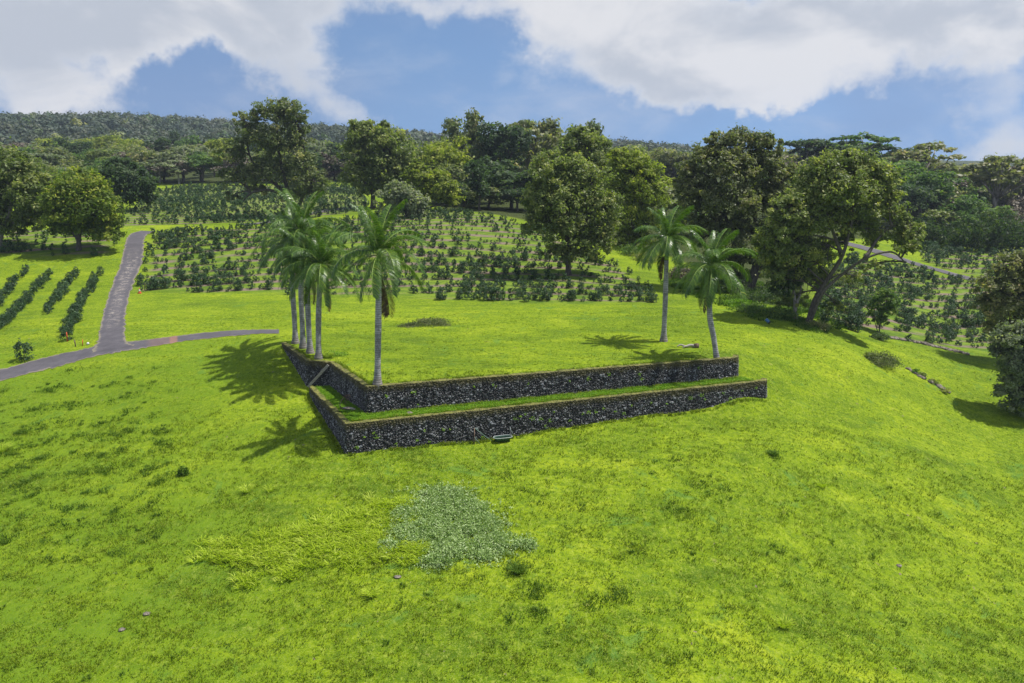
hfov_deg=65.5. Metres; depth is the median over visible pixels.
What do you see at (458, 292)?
coffee bush
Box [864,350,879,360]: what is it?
scrub
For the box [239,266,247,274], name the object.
coffee bush
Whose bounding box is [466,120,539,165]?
wood tree
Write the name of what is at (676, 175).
wood tree
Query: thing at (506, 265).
coffee bush
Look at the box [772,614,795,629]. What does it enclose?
grass clump
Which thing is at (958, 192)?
wood tree
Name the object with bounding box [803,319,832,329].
undergrowth bush
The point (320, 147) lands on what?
wood tree
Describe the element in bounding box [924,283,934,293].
coffee bush
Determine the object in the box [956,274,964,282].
coffee bush
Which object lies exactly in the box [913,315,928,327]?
coffee bush
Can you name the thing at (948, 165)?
wood tree
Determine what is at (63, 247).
coffee bush
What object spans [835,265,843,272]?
coffee bush
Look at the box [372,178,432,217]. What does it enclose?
grey tree
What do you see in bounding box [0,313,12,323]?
coffee bush
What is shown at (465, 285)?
coffee bush
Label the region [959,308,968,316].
coffee bush
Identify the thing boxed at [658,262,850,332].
bushes
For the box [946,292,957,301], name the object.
coffee bush
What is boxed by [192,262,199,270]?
coffee bush
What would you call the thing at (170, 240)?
coffee bush
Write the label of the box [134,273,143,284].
coffee bush
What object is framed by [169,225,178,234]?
coffee bush
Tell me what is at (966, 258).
coffee bush
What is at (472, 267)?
coffee bush
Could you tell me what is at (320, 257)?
royal palm
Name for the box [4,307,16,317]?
coffee bush
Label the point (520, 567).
grass clump
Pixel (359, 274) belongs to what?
coffee bush
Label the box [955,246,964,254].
coffee bush
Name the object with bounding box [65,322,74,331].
coffee bush
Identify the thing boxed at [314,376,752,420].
grass
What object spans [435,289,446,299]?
coffee bush
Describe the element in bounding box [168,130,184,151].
wood tree
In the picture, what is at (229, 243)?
coffee bush
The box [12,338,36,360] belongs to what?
coffee bush
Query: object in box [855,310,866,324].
coffee bush
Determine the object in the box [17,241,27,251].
coffee bush
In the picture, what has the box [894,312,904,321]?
coffee bush
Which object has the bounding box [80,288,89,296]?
coffee bush
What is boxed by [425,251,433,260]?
coffee bush
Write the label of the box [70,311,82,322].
coffee bush
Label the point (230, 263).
coffee bush
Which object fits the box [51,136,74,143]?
wood tree
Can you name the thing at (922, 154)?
wood tree
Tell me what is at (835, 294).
coffee bush
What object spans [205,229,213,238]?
coffee bush
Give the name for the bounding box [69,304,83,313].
coffee bush
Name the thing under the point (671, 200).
wood tree
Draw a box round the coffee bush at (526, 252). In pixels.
[521,250,528,258]
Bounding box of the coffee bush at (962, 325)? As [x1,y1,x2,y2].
[958,315,970,326]
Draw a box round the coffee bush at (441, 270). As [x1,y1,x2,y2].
[436,267,445,278]
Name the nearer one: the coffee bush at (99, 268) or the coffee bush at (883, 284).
the coffee bush at (99, 268)
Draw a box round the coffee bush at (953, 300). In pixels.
[947,298,957,307]
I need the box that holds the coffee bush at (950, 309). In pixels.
[941,305,954,315]
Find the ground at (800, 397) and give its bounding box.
[0,113,1023,682]
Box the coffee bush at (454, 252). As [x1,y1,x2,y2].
[450,246,459,254]
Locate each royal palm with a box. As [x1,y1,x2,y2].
[250,205,337,343]
[260,188,348,348]
[268,221,348,353]
[275,223,359,359]
[319,199,430,389]
[628,205,708,341]
[670,228,759,357]
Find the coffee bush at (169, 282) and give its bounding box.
[162,277,172,286]
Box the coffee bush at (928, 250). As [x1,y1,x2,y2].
[924,243,934,252]
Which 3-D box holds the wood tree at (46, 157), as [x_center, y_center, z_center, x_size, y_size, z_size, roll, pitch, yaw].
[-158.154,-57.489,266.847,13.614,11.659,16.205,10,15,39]
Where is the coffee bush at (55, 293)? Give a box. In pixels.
[51,290,63,300]
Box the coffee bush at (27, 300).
[20,293,31,303]
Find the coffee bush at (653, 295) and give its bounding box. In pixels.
[647,293,659,301]
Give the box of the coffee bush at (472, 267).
[467,261,477,270]
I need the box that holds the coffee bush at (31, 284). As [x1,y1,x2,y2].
[29,281,37,289]
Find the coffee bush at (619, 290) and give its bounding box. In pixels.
[613,284,624,295]
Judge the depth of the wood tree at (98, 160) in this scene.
273.24 m
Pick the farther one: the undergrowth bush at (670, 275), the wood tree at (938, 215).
the wood tree at (938, 215)
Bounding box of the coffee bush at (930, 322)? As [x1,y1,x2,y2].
[927,315,937,325]
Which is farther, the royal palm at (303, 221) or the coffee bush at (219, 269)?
the coffee bush at (219, 269)
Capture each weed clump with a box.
[322,350,348,356]
[398,322,420,327]
[407,316,457,327]
[928,378,939,384]
[940,387,950,392]
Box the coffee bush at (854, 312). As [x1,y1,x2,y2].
[848,310,860,318]
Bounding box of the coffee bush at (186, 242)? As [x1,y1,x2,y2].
[181,238,190,246]
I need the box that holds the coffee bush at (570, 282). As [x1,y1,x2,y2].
[566,278,574,287]
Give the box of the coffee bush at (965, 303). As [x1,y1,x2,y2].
[962,300,971,309]
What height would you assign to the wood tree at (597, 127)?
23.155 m
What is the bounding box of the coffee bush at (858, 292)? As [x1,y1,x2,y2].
[854,290,863,298]
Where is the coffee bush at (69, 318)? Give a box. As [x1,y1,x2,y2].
[61,314,74,325]
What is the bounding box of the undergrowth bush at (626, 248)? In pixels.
[616,243,642,255]
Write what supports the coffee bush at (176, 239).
on the ground at (800, 397)
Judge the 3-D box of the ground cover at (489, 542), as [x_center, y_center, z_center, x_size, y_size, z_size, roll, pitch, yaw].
[-3.454,10.774,47.828,10.022,1.797,10.068,0,12,0]
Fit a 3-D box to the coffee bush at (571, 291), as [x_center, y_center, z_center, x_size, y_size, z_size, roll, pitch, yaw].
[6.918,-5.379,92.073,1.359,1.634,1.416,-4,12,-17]
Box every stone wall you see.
[281,342,738,413]
[309,378,766,454]
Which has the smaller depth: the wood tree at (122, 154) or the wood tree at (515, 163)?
the wood tree at (515, 163)
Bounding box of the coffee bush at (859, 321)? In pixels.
[850,315,863,332]
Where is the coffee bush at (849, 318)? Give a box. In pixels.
[844,314,858,328]
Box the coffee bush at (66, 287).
[61,285,70,293]
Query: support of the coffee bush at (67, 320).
on the ground at (800, 397)
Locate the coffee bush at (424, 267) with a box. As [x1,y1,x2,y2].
[420,262,428,271]
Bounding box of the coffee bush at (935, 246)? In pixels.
[929,243,938,252]
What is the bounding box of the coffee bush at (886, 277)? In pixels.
[882,275,893,285]
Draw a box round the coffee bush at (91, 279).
[87,278,95,287]
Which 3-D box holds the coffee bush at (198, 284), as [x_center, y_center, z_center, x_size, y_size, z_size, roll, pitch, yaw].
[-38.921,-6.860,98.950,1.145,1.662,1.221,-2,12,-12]
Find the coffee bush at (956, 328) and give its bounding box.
[949,323,961,334]
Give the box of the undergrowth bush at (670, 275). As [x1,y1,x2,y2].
[668,266,691,278]
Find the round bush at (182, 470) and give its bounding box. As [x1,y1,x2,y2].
[175,466,190,475]
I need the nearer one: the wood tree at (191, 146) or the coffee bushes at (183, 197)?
the coffee bushes at (183, 197)
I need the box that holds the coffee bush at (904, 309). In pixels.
[899,306,908,317]
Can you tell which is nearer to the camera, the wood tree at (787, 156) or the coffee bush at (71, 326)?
the coffee bush at (71, 326)
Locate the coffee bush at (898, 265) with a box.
[894,262,902,270]
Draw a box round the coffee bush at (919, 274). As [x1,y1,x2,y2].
[916,269,927,278]
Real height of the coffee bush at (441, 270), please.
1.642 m
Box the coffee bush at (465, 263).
[458,261,469,271]
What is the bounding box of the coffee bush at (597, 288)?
[594,286,602,295]
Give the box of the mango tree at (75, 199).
[35,165,128,250]
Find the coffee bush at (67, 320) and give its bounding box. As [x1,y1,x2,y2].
[58,316,72,329]
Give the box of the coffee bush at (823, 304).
[819,295,829,307]
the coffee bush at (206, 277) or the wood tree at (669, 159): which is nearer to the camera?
the coffee bush at (206, 277)
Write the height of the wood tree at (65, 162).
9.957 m
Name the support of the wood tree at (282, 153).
on the ground at (800, 397)
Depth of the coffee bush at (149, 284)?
101.01 m
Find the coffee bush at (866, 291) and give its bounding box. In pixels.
[859,288,868,296]
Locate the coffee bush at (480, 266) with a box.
[471,262,483,271]
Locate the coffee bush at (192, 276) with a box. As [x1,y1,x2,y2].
[187,273,196,285]
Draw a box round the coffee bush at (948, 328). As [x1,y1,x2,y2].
[943,326,951,337]
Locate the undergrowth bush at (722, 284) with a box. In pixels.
[717,276,750,294]
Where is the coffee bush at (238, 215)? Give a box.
[234,212,243,220]
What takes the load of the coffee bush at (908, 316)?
on the ground at (800, 397)
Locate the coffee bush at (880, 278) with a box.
[877,273,891,284]
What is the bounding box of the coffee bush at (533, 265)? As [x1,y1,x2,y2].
[529,262,537,272]
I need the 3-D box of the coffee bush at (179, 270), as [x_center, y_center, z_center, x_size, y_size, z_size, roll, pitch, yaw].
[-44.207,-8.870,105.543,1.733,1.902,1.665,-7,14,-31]
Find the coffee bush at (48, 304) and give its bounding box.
[42,301,52,310]
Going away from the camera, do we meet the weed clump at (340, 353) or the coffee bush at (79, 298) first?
the weed clump at (340, 353)
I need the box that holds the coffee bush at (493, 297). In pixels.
[489,284,501,300]
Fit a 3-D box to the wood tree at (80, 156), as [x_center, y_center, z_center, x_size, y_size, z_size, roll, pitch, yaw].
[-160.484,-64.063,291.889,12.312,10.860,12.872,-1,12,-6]
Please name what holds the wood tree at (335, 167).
on the ground at (800, 397)
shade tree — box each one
[516,148,624,274]
[553,125,623,226]
[599,146,673,248]
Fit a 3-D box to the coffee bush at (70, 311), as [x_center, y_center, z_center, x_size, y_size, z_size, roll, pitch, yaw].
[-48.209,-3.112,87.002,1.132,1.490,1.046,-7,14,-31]
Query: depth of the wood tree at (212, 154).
300.94 m
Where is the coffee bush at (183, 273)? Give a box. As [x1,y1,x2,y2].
[178,271,185,280]
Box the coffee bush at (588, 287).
[584,285,592,294]
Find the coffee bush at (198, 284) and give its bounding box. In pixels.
[194,281,203,292]
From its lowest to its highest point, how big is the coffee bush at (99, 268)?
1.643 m
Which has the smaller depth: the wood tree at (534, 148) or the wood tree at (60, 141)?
the wood tree at (534, 148)
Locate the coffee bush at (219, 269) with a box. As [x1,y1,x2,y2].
[217,265,226,273]
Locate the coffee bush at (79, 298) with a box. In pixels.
[74,296,84,302]
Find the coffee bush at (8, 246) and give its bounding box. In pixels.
[0,239,15,252]
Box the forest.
[0,109,1014,172]
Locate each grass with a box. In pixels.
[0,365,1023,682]
[182,491,436,588]
[288,343,766,455]
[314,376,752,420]
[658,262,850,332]
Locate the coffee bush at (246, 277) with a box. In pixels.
[241,273,250,281]
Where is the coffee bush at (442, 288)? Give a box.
[436,287,447,299]
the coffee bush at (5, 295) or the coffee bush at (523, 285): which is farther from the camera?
the coffee bush at (5, 295)
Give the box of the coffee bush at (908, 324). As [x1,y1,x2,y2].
[903,320,912,329]
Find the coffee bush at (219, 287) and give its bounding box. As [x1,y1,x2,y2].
[214,280,221,290]
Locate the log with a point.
(695, 345)
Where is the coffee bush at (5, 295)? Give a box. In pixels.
[0,288,7,298]
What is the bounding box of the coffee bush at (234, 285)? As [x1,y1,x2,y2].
[232,278,241,289]
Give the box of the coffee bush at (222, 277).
[216,274,225,283]
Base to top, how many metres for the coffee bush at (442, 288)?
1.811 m
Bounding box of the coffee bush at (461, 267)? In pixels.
[456,263,466,273]
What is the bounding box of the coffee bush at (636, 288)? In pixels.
[631,285,639,295]
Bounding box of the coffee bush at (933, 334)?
[925,332,936,341]
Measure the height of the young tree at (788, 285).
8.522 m
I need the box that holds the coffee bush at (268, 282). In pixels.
[265,278,273,288]
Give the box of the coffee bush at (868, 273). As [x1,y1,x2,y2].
[862,272,873,280]
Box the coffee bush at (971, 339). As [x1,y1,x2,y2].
[966,334,975,342]
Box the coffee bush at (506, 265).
[502,263,509,270]
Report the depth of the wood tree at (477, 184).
162.25 m
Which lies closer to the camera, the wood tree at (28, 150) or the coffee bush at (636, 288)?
the coffee bush at (636, 288)
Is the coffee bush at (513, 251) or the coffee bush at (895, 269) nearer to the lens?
the coffee bush at (513, 251)
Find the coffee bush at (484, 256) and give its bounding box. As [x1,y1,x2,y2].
[479,253,490,264]
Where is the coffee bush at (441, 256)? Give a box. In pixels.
[436,253,446,264]
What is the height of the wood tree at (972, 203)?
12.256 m
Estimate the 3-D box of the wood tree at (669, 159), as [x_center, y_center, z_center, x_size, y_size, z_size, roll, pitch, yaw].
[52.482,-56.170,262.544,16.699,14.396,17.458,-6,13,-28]
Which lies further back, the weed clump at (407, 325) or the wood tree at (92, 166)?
the wood tree at (92, 166)
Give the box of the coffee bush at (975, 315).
[971,311,984,324]
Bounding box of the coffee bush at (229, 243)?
[225,241,235,249]
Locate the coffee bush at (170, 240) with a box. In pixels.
[164,238,172,247]
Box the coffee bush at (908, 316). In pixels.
[900,312,913,323]
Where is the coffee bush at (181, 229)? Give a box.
[176,227,185,236]
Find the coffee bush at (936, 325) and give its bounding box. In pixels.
[930,321,940,332]
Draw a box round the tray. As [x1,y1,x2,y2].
[493,428,512,441]
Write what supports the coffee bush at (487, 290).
on the ground at (800, 397)
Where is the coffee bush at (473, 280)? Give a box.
[467,276,476,284]
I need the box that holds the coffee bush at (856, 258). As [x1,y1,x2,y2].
[851,255,859,263]
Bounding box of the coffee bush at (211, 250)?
[206,248,215,256]
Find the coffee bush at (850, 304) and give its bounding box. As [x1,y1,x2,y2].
[844,299,855,313]
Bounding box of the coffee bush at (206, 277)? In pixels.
[201,275,209,283]
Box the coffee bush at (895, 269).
[892,267,902,276]
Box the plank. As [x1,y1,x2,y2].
[307,364,328,386]
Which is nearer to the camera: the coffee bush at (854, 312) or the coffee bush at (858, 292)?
the coffee bush at (854, 312)
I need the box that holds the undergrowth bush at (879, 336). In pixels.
[869,331,892,340]
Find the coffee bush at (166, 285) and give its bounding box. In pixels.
[161,279,168,288]
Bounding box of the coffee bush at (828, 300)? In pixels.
[825,295,835,308]
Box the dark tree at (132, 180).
[90,153,159,210]
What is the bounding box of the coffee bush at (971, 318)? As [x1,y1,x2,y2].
[962,315,975,326]
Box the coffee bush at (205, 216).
[199,211,208,219]
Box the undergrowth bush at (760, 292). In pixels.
[738,284,782,304]
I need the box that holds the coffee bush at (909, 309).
[904,307,914,319]
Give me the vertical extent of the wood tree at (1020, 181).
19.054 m
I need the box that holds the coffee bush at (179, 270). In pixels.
[172,268,182,281]
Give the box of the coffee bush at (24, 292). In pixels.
[21,290,28,298]
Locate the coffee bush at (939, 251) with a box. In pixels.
[932,249,942,257]
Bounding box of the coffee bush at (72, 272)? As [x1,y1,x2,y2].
[65,270,78,279]
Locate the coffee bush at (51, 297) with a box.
[46,295,57,302]
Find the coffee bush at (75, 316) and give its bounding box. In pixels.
[70,312,78,322]
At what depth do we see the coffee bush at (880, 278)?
129.07 m
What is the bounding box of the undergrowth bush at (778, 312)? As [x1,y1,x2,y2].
[759,304,801,320]
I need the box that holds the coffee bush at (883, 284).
[875,281,885,289]
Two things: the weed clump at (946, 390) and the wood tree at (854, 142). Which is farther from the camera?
the wood tree at (854, 142)
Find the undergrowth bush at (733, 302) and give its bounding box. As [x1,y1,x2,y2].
[721,298,751,307]
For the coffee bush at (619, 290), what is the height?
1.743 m
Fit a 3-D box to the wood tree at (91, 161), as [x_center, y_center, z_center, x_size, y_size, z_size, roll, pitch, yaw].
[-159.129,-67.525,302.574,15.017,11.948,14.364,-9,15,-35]
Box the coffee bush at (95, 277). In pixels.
[89,274,97,283]
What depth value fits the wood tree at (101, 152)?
289.93 m
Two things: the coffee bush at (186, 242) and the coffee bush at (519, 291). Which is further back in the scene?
the coffee bush at (186, 242)
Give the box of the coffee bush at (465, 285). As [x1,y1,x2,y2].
[460,281,471,292]
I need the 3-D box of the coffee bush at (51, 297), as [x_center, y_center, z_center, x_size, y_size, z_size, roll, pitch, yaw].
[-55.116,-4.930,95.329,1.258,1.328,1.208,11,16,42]
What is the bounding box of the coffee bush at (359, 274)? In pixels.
[354,270,362,279]
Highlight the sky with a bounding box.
[0,0,1023,160]
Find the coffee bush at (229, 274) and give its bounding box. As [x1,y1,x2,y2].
[222,272,235,283]
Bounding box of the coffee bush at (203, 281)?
[198,272,207,284]
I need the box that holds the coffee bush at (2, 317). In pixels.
[0,315,9,324]
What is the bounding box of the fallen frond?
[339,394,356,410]
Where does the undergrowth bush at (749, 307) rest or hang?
on the ground at (800, 397)
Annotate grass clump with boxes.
[0,441,12,452]
[236,484,253,493]
[262,482,278,491]
[322,351,334,357]
[360,586,380,597]
[504,560,527,574]
[766,448,778,455]
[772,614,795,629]
[812,478,829,487]
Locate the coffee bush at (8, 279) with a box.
[6,277,15,285]
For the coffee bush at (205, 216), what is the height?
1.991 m
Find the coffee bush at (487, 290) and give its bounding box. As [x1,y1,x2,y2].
[479,286,491,300]
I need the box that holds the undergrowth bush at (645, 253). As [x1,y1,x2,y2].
[630,250,659,261]
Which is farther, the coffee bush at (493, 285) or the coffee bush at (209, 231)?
the coffee bush at (209, 231)
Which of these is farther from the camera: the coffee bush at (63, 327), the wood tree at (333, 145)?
the wood tree at (333, 145)
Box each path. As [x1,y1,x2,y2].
[244,206,357,224]
[840,241,977,279]
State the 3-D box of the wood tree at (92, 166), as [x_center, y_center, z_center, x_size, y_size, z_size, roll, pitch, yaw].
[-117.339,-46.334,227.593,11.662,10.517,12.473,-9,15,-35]
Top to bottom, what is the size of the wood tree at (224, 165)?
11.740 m
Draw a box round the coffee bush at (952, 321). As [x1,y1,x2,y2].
[944,318,956,326]
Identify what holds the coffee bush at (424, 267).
on the ground at (800, 397)
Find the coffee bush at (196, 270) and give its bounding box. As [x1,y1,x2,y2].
[192,265,201,279]
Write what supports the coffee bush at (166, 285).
on the ground at (800, 397)
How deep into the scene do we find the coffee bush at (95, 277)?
105.95 m
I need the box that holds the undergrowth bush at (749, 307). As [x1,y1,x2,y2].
[732,301,767,314]
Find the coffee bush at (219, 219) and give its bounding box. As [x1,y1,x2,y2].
[215,213,222,222]
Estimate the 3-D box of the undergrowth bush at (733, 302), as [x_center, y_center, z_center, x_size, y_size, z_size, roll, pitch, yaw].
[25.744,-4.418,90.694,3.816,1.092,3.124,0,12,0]
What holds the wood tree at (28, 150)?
on the ground at (800, 397)
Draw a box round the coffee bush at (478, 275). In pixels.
[476,270,483,279]
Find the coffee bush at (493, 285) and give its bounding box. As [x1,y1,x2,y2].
[488,281,496,289]
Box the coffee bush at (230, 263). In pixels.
[225,260,233,269]
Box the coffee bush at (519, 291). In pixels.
[513,287,523,297]
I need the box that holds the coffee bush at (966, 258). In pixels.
[961,255,968,264]
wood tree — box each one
[3,141,41,149]
[11,147,46,155]
[16,166,57,187]
[28,152,65,164]
[29,143,49,149]
[32,161,59,171]
[33,137,54,147]
[34,146,83,165]
[39,137,67,146]
[49,156,82,168]
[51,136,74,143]
[53,161,85,168]
[58,141,95,154]
[65,153,89,165]
[73,138,95,144]
[80,149,99,164]
[83,147,117,160]
[84,155,124,166]
[85,163,101,170]
[91,134,119,148]
[92,156,114,164]
[98,141,121,149]
[108,150,135,161]
[111,138,145,149]
[113,138,151,149]
[113,144,141,153]
[125,146,160,164]
[136,157,170,182]
[138,150,171,180]
[140,136,170,152]
[145,158,204,182]
[153,159,192,183]
[155,146,199,179]
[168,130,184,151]
[171,134,202,146]
[177,145,217,155]
[182,150,213,181]
[182,156,223,182]
[183,144,208,152]
[203,137,232,152]
[208,152,223,176]
[210,154,250,182]
[244,141,262,153]
[251,149,293,181]
[294,153,322,174]
[297,149,325,176]
[306,141,339,169]
[318,150,345,179]
[325,142,343,152]
[327,148,350,171]
[406,138,448,167]
[420,133,474,168]
[420,160,452,174]
[439,164,469,183]
[441,116,478,187]
[448,181,490,206]
[459,107,490,161]
[461,160,489,210]
[461,182,511,208]
[463,155,521,203]
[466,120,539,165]
[470,154,523,168]
[481,165,548,209]
[490,186,536,211]
[502,152,533,172]
[508,119,555,168]
[533,116,563,177]
[536,123,581,159]
[583,118,603,147]
[610,144,650,155]
[618,188,677,212]
[649,147,665,158]
[651,153,682,179]
[652,148,696,177]
[656,175,685,217]
[658,210,711,235]
[660,186,711,213]
[748,154,802,179]
[777,138,848,165]
[783,149,829,164]
[783,157,799,162]
[800,131,900,156]
[866,140,966,170]
[866,145,927,158]
[886,158,927,183]
[895,178,937,222]
[898,186,958,216]
[899,169,964,220]
[917,179,968,212]
[919,207,979,224]
[924,184,970,220]
[928,162,962,172]
[937,191,990,217]
[942,152,1023,207]
[949,177,985,192]
[952,210,981,230]
[957,188,991,203]
[977,205,1018,223]
[980,188,1021,205]
[997,166,1023,201]
[997,194,1023,216]
[998,212,1023,224]
[999,200,1023,218]
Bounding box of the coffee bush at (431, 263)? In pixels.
[429,260,437,269]
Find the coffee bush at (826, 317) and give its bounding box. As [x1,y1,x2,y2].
[817,310,831,320]
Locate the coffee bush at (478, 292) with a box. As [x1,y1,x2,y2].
[475,290,481,298]
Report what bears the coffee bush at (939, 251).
on the ground at (800, 397)
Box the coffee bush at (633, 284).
[628,281,635,289]
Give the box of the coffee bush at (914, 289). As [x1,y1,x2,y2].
[911,287,922,297]
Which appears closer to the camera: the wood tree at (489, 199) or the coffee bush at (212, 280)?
the coffee bush at (212, 280)
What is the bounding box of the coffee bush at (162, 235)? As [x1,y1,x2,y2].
[158,232,168,242]
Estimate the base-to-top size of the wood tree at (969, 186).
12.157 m
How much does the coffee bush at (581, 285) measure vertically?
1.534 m
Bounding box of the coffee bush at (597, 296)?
[593,290,601,300]
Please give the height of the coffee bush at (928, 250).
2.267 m
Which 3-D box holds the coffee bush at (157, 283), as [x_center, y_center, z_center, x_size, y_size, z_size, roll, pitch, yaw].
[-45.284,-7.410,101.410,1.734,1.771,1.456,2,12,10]
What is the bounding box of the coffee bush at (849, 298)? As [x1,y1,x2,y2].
[843,294,855,303]
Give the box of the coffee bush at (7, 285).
[4,283,14,291]
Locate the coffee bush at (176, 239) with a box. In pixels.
[171,237,181,246]
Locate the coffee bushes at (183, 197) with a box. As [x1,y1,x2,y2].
[0,181,1020,347]
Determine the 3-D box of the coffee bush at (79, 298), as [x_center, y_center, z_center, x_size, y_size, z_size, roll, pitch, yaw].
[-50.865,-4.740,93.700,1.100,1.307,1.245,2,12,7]
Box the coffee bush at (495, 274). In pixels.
[492,271,501,279]
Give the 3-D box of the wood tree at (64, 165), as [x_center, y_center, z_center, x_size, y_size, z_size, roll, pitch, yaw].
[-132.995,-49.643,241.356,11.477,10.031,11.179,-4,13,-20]
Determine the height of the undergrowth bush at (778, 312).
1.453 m
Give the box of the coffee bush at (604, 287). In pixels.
[601,283,610,294]
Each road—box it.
[0,329,278,380]
[92,231,150,351]
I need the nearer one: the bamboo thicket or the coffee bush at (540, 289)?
the coffee bush at (540, 289)
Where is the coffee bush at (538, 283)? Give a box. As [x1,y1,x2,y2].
[535,278,544,285]
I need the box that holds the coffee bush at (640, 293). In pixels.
[638,291,645,300]
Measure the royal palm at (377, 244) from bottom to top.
13.575 m
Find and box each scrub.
[860,350,907,368]
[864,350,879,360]
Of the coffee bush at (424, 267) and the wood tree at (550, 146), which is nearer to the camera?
the coffee bush at (424, 267)
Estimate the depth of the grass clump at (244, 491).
51.33 m
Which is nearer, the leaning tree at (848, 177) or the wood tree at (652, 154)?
the leaning tree at (848, 177)
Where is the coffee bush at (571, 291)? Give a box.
[566,288,577,300]
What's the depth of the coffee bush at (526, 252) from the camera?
116.20 m
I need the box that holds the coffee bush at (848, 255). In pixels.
[845,253,854,262]
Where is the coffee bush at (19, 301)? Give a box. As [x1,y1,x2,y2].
[12,298,26,307]
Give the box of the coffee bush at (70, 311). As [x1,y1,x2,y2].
[66,308,74,318]
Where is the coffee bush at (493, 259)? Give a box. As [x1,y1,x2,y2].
[490,256,497,266]
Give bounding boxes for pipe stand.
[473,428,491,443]
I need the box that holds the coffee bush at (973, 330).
[965,326,976,335]
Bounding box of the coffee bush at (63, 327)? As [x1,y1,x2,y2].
[58,324,70,334]
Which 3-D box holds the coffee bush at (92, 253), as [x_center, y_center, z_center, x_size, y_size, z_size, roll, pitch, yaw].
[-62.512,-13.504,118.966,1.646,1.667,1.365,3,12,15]
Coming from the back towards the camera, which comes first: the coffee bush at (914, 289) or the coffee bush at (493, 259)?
the coffee bush at (914, 289)
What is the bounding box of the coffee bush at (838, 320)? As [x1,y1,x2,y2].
[830,310,847,324]
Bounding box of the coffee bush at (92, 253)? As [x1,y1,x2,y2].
[88,246,97,255]
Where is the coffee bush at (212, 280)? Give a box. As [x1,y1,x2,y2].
[208,274,217,284]
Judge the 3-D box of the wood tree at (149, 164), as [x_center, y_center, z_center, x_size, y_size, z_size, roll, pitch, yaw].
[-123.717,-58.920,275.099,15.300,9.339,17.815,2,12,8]
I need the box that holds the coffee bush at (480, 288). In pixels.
[478,281,487,290]
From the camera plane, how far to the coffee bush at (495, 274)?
104.35 m
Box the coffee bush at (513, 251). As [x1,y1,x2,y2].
[508,248,515,260]
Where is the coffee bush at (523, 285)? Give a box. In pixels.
[514,281,527,293]
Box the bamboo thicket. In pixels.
[912,208,1023,252]
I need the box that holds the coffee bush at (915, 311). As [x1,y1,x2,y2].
[909,308,919,319]
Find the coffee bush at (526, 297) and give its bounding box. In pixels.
[522,291,531,301]
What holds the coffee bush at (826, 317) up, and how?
on the ground at (800, 397)
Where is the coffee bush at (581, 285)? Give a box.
[575,283,584,293]
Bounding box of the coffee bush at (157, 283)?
[152,277,162,288]
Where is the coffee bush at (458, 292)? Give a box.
[455,290,463,299]
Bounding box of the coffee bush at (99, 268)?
[95,266,103,275]
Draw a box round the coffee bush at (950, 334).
[944,329,956,340]
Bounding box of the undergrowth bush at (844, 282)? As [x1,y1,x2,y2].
[831,269,861,287]
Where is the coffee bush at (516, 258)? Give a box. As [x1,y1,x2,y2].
[511,256,519,265]
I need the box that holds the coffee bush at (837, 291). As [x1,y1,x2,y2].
[830,288,844,300]
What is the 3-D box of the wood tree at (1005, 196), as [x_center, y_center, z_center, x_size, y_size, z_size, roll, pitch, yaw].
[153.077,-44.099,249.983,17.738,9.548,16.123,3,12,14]
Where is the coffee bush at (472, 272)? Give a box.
[468,269,476,277]
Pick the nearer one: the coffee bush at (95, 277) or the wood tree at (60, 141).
the coffee bush at (95, 277)
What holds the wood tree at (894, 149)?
on the ground at (800, 397)
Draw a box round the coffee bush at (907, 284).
[902,282,912,293]
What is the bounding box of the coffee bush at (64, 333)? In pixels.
[58,330,72,340]
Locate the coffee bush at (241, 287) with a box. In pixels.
[233,279,243,290]
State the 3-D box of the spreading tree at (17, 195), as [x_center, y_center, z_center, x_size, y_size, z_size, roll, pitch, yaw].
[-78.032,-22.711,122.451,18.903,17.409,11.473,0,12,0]
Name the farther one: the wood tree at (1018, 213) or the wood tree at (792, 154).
the wood tree at (792, 154)
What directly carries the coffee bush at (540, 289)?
on the ground at (800, 397)
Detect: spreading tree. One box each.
[0,136,55,246]
[398,158,465,207]
[968,247,1023,333]
[982,317,1023,416]
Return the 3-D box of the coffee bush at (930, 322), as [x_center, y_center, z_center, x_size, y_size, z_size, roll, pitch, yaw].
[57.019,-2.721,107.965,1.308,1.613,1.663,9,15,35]
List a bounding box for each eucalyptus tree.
[209,97,332,214]
[335,117,420,208]
[671,122,799,289]
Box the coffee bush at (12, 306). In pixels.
[10,304,19,312]
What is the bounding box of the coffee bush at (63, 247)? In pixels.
[60,245,69,253]
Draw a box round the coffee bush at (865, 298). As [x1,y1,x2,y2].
[860,295,869,304]
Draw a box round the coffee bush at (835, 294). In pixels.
[825,291,838,299]
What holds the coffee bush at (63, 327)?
on the ground at (800, 397)
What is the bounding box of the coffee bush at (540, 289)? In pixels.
[534,288,543,298]
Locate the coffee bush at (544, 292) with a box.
[538,286,553,300]
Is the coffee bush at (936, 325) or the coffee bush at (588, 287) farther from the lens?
the coffee bush at (936, 325)
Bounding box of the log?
[677,343,698,347]
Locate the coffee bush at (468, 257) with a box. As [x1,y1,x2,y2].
[466,254,474,264]
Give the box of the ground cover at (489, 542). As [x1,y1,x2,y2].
[377,479,538,573]
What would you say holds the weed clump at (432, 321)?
on the ground at (800, 397)
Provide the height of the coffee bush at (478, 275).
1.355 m
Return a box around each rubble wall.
[891,336,969,354]
[905,367,950,393]
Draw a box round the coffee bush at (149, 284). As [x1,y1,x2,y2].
[142,277,158,289]
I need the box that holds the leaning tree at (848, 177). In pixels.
[747,144,927,322]
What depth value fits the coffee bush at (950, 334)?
98.15 m
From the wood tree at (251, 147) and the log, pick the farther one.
the wood tree at (251, 147)
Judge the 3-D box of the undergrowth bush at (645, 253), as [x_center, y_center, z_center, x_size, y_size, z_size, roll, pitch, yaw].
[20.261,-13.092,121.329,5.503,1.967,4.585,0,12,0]
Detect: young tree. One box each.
[764,257,808,318]
[862,286,902,332]
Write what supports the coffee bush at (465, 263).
on the ground at (800, 397)

